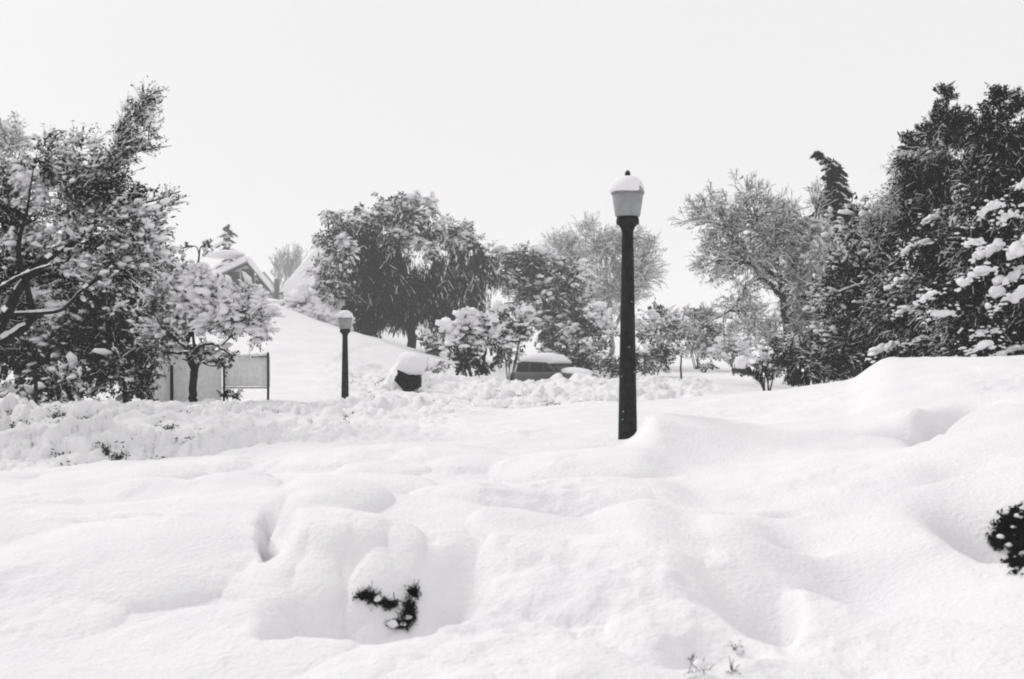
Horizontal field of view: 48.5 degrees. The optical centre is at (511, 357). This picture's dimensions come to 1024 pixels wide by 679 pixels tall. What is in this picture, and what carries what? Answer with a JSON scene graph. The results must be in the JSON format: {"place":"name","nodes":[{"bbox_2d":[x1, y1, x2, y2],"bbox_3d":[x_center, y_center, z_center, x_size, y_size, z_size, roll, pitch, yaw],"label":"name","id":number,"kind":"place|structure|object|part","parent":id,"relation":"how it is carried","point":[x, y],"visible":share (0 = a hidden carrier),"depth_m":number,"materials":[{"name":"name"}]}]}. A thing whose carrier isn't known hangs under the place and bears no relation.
{"place":"outdoors","nodes":[
{"label":"outdoors","id":0,"kind":"place"},
{"bbox_2d":[0,298,1023,678],"bbox_3d":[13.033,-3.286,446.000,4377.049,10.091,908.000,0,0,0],"label":"snow ground","id":1,"kind":"structure","parent":0,"point":[830,530],"depth_m":6.30,"materials":[{"name":"white snow"}]},
{"bbox_2d":[0,111,42,236],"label":"tall tree","id":2,"kind":"object","parent":1,"relation":"on","point":[16,138],"visible":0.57,"depth_m":20.88,"materials":[{"name":"white plant"}]},
{"bbox_2d":[0,379,50,402],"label":"snow","id":3,"kind":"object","parent":1,"relation":"on","point":[25,391],"visible":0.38,"depth_m":21.88,"materials":[{"name":"white snow"}]},
{"bbox_2d":[33,370,37,403],"bbox_3d":[-9.004,0.670,21.499,0.087,0.848,0.084,0,0,30],"label":"wooden post","id":4,"kind":"object","parent":1,"relation":"on","point":[35,378],"visible":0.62,"depth_m":21.47,"materials":[{"name":"black wood"}]},
{"bbox_2d":[15,351,109,403],"bbox_3d":[-8.899,0.504,22.543,1.705,1.248,1.509,0,0,0],"label":"bush","id":5,"kind":"object","parent":1,"relation":"on","point":[63,381],"visible":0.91,"depth_m":22.35,"materials":[{"name":"grey plant"}]},
{"bbox_2d":[0,235,169,400],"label":"evergreen tree","id":6,"kind":"object","parent":1,"relation":"on","point":[79,333],"visible":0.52,"depth_m":23.63,"materials":[{"name":"black plant"}]},
{"bbox_2d":[0,76,189,344],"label":"leaning tree","id":7,"kind":"object","parent":1,"relation":"on","point":[93,183],"visible":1,"depth_m":15.35,"materials":[{"name":"grey plant"}]},
{"bbox_2d":[87,343,165,402],"bbox_3d":[-7.775,0.385,22.967,1.472,1.424,1.378,0,0,29],"label":"dark bush","id":8,"kind":"object","parent":1,"relation":"on","point":[132,363],"visible":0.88,"depth_m":22.82,"materials":[{"name":"black plant"}]},
{"bbox_2d":[96,219,183,399],"bbox_3d":[-8.332,-1.040,24.997,2.485,4.279,1.756,0,0,0],"label":"evergreen tree","id":9,"kind":"object","parent":1,"relation":"on","point":[130,340],"visible":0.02,"depth_m":24.84,"materials":[{"name":"grey plant"}]},
{"bbox_2d":[134,352,269,401],"bbox_3d":[-7.229,0.554,26.473,3.205,1.460,0.230,0,0,0],"label":"board fence","id":10,"kind":"object","parent":1,"relation":"on","point":[244,372],"visible":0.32,"depth_m":26.51,"materials":[{"name":"wood boards"},{"name":"metal posts"},{"name":"snow"}]},
{"bbox_2d":[120,238,286,401],"bbox_3d":[-5.999,-0.587,22.012,3.264,3.477,1.410,0,0,0],"label":"street tree","id":11,"kind":"object","parent":1,"relation":"on","point":[198,298],"visible":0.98,"depth_m":21.81,"materials":[{"name":"grey plant"}]},
{"bbox_2d":[211,224,237,269],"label":"conifer","id":12,"kind":"object","parent":1,"relation":"on","point":[226,241],"visible":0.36,"depth_m":124.59,"materials":[{"name":"white plant"}]},
{"bbox_2d":[216,388,243,400],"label":"bush","id":13,"kind":"object","parent":1,"relation":"on","point":[229,393],"visible":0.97,"depth_m":25.99,"materials":[{"name":"grey plant"}]},
{"bbox_2d":[206,250,281,299],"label":"gabled house","id":14,"kind":"structure","parent":1,"relation":"on","point":[234,269],"depth_m":112.48,"materials":[{"name":"paint"}]},
{"bbox_2d":[226,271,239,287],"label":"window","id":15,"kind":"structure","parent":14,"relation":"in","point":[233,274],"depth_m":112.38,"materials":[{"name":"grey glass"}]},
{"bbox_2d":[241,269,254,287],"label":"window","id":16,"kind":"structure","parent":14,"relation":"in","point":[250,272],"depth_m":112.38,"materials":[{"name":"grey glass"}]},
{"bbox_2d":[255,280,264,290],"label":"window","id":17,"kind":"structure","parent":14,"relation":"in","point":[258,282],"depth_m":112.38,"materials":[{"name":"grey glass"}]},
{"bbox_2d":[268,242,308,289],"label":"bare tree","id":18,"kind":"object","parent":1,"relation":"on","point":[287,270],"visible":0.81,"depth_m":169.11,"materials":[{"name":"white plant"}]},
{"bbox_2d":[279,283,321,317],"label":"snowy bush","id":19,"kind":"object","parent":1,"relation":"on","point":[295,299],"visible":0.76,"depth_m":57.96,"materials":[{"name":"white snow"}]},
{"bbox_2d":[305,294,344,320],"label":"snowy bush","id":20,"kind":"object","parent":1,"relation":"on","point":[320,308],"visible":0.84,"depth_m":58.06,"materials":[{"name":"white snow"}]},
{"bbox_2d":[299,209,366,311],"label":"mottled tree","id":21,"kind":"object","parent":1,"relation":"on","point":[336,242],"visible":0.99,"depth_m":58.70,"materials":[{"name":"grey plant"}]},
{"bbox_2d":[0,374,671,465],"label":"ground cover","id":22,"kind":"object","parent":1,"relation":"on","point":[107,453],"visible":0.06,"depth_m":15.96,"materials":[{"name":"grey plant"}]},
{"bbox_2d":[322,308,354,330],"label":"snowy bush","id":23,"kind":"object","parent":1,"relation":"on","point":[331,318],"visible":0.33,"depth_m":57.95,"materials":[{"name":"white snow"}]},
{"bbox_2d":[279,243,402,326],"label":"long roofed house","id":24,"kind":"structure","parent":1,"relation":"on","point":[295,279],"depth_m":100.89,"materials":[{"name":"white"}]},
{"bbox_2d":[337,308,352,398],"bbox_3d":[-3.747,0.167,25.503,0.359,2.564,0.356,0,0,32],"label":"street lamp","id":25,"kind":"object","parent":1,"relation":"on","point":[344,317],"visible":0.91,"depth_m":25.43,"materials":[{"name":"metal"}]},
{"bbox_2d":[352,579,421,630],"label":"buried shrub","id":26,"kind":"object","parent":1,"relation":"on","point":[407,615],"visible":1,"depth_m":5.38,"materials":[{"name":"black plant"}]},
{"bbox_2d":[328,189,457,348],"bbox_3d":[-6.483,-4.240,61.915,7.529,9.942,3.789,0,0,0],"label":"weeping tree","id":27,"kind":"object","parent":1,"relation":"on","point":[388,287],"visible":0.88,"depth_m":61.51,"materials":[{"name":"grey plant"}]},
{"bbox_2d":[394,352,426,391],"bbox_3d":[-2.846,0.452,31.963,0.932,1.208,1.163,0,0,0],"label":"trash can","id":28,"kind":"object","parent":1,"relation":"on","point":[411,367],"depth_m":31.75,"materials":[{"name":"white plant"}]},
{"bbox_2d":[416,324,441,356],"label":"dark bush","id":29,"kind":"object","parent":1,"relation":"on","point":[429,335],"visible":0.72,"depth_m":55.81,"materials":[{"name":"grey plant"}]},
{"bbox_2d":[425,357,453,373],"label":"twiggy shrub","id":30,"kind":"object","parent":1,"relation":"on","point":[433,366],"visible":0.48,"depth_m":39.86,"materials":[{"name":"white plant"}]},
{"bbox_2d":[427,305,505,376],"bbox_3d":[-1.645,-0.538,40.925,2.892,2.637,1.571,0,0,0],"label":"drooping shrub","id":31,"kind":"object","parent":1,"relation":"on","point":[469,322],"visible":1,"depth_m":40.79,"materials":[{"name":"white plant"}]},
{"bbox_2d":[423,215,512,355],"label":"weeping tree","id":32,"kind":"object","parent":1,"relation":"on","point":[462,274],"visible":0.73,"depth_m":63.50,"materials":[{"name":"grey plant"}]},
{"bbox_2d":[486,300,541,380],"bbox_3d":[-0.160,-0.500,47.923,2.265,3.815,2.135,0,0,27],"label":"thick bush","id":33,"kind":"object","parent":1,"relation":"on","point":[517,331],"visible":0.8,"depth_m":47.75,"materials":[{"name":"grey plant"}]},
{"bbox_2d":[490,240,606,354],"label":"snowy tree","id":34,"kind":"object","parent":1,"relation":"on","point":[529,284],"visible":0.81,"depth_m":65.51,"materials":[{"name":"grey plant"}]},
{"bbox_2d":[510,352,594,381],"bbox_3d":[1.816,0.689,49.851,3.805,1.799,1.723,0,0,38],"label":"parked car","id":35,"kind":"object","parent":1,"relation":"on","point":[539,366],"visible":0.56,"depth_m":49.41,"materials":[{"name":"paint"}]},
{"bbox_3d":[0.469,0.440,49.958,0.670,0.340,0.020,0,0,38],"label":"side window","id":36,"kind":"part","parent":35,"relation":"part of","materials":[{"name":"black glass"}]},
{"bbox_3d":[1.060,0.440,49.496,0.670,0.340,0.020,0,0,38],"label":"side window","id":37,"kind":"part","parent":35,"relation":"part of","materials":[{"name":"black glass"}]},
{"bbox_3d":[1.580,0.445,49.090,0.510,0.330,0.020,0,0,38],"label":"side window","id":38,"kind":"part","parent":35,"relation":"part of","materials":[{"name":"black glass"}]},
{"bbox_2d":[543,337,619,378],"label":"dark hedge","id":39,"kind":"object","parent":1,"relation":"on","point":[580,358],"visible":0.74,"depth_m":51.82,"materials":[{"name":"grey plant"}]},
{"bbox_2d":[553,301,619,357],"bbox_3d":[3.757,-0.869,55.973,3.596,3.789,2.250,0,0,0],"label":"snowy shrub","id":40,"kind":"object","parent":1,"relation":"on","point":[591,320],"visible":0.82,"depth_m":55.66,"materials":[{"name":"grey plant"}]},
{"bbox_2d":[539,211,670,358],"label":"frosted tree","id":41,"kind":"object","parent":1,"relation":"on","point":[610,248],"visible":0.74,"depth_m":73.60,"materials":[{"name":"grey plant"}]},
{"bbox_2d":[610,170,644,439],"bbox_3d":[1.113,-0.403,10.996,0.340,2.813,0.351,0,0,0],"label":"street lamp","id":42,"kind":"object","parent":1,"relation":"on","point":[627,190],"visible":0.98,"depth_m":10.94,"materials":[{"name":"metal"}]},
{"bbox_2d":[636,339,676,375],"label":"dark hedge","id":43,"kind":"object","parent":1,"relation":"on","point":[649,356],"visible":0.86,"depth_m":53.73,"materials":[{"name":"grey plant"}]},
{"bbox_2d":[635,298,690,366],"bbox_3d":[8.051,-1.248,61.980,3.485,4.148,2.535,0,0,0],"label":"snowy shrub","id":44,"kind":"object","parent":1,"relation":"on","point":[660,330],"visible":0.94,"depth_m":61.86,"materials":[{"name":"grey plant"}]},
{"bbox_2d":[667,338,696,378],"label":"sapling","id":45,"kind":"object","parent":1,"relation":"on","point":[678,351],"visible":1,"depth_m":49.95,"materials":[{"name":"grey plant"}]},
{"bbox_2d":[668,303,730,368],"bbox_3d":[10.508,-1.112,63.997,3.725,3.891,2.913,0,0,16],"label":"arching shrub","id":46,"kind":"object","parent":1,"relation":"on","point":[700,349],"visible":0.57,"depth_m":63.63,"materials":[{"name":"grey plant"}]},
{"bbox_2d":[695,360,719,372],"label":"shrub","id":47,"kind":"object","parent":1,"relation":"on","point":[705,366],"visible":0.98,"depth_m":58.03,"materials":[{"name":"grey plant"}]},
{"bbox_2d":[686,641,743,678],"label":"buried shrub","id":48,"kind":"object","parent":1,"relation":"on","point":[697,663],"visible":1,"depth_m":4.24,"materials":[{"name":"white plant"}]},
{"bbox_2d":[706,322,753,370],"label":"pale shrub","id":49,"kind":"object","parent":1,"relation":"on","point":[733,345],"visible":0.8,"depth_m":59.80,"materials":[{"name":"grey plant"}]},
{"bbox_2d":[732,355,751,376],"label":"capped shrub","id":50,"kind":"object","parent":1,"relation":"on","point":[740,368],"visible":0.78,"depth_m":49.83,"materials":[{"name":"white plant"}]},
{"bbox_2d":[667,168,849,385],"bbox_3d":[7.769,-2.443,34.127,6.145,6.723,2.799,0,0,0],"label":"fine branched tree","id":51,"kind":"object","parent":1,"relation":"on","point":[804,255],"visible":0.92,"depth_m":33.81,"materials":[{"name":"white plant"}]},
{"bbox_2d":[745,346,786,390],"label":"dark bush","id":52,"kind":"object","parent":1,"relation":"on","point":[763,361],"visible":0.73,"depth_m":28.93,"materials":[{"name":"grey plant"}]},
{"bbox_2d":[768,329,854,386],"bbox_3d":[7.024,0.285,26.958,1.980,2.011,1.580,0,0,-21],"label":"dark thicket","id":53,"kind":"object","parent":1,"relation":"on","point":[791,357],"visible":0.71,"depth_m":26.79,"materials":[{"name":"black plant"}]},
{"bbox_2d":[801,150,863,379],"bbox_3d":[11.450,-3.087,40.092,2.962,8.438,2.879,0,0,0],"label":"spire conifer","id":54,"kind":"object","parent":1,"relation":"on","point":[835,178],"visible":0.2,"depth_m":39.75,"materials":[{"name":"black plant"}]},
{"bbox_2d":[799,191,923,371],"bbox_3d":[7.634,-1.295,23.979,3.078,4.354,1.724,0,0,0],"label":"dark tree","id":55,"kind":"object","parent":1,"relation":"on","point":[847,266],"visible":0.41,"depth_m":23.85,"materials":[{"name":"black plant"}]},
{"bbox_2d":[847,143,946,356],"bbox_3d":[7.527,-1.707,21.977,2.266,5.024,1.416,0,0,0],"label":"hazy tree","id":56,"kind":"object","parent":1,"relation":"on","point":[876,218],"visible":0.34,"depth_m":21.90,"materials":[{"name":"grey plant"}]},
{"bbox_2d":[838,81,987,366],"bbox_3d":[7.458,-2.106,20.262,3.179,5.747,2.418,0,0,0],"label":"conifer","id":57,"kind":"object","parent":1,"relation":"on","point":[900,336],"visible":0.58,"depth_m":20.29,"materials":[{"name":"black plant"}]},
{"bbox_2d":[904,82,1023,356],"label":"conifer","id":58,"kind":"object","parent":1,"relation":"on","point":[989,321],"visible":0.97,"depth_m":17.22,"materials":[{"name":"black plant"}]},
{"bbox_2d":[985,501,1023,574],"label":"buried shrub","id":59,"kind":"object","parent":1,"relation":"on","point":[1009,533],"visible":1,"depth_m":6.55,"materials":[{"name":"black plant"}]},
{"bbox_2d":[0,0,1023,346],"label":"sky","id":60,"kind":"structure","parent":0,"point":[521,118],"materials":[{"name":"white"}]}
]}

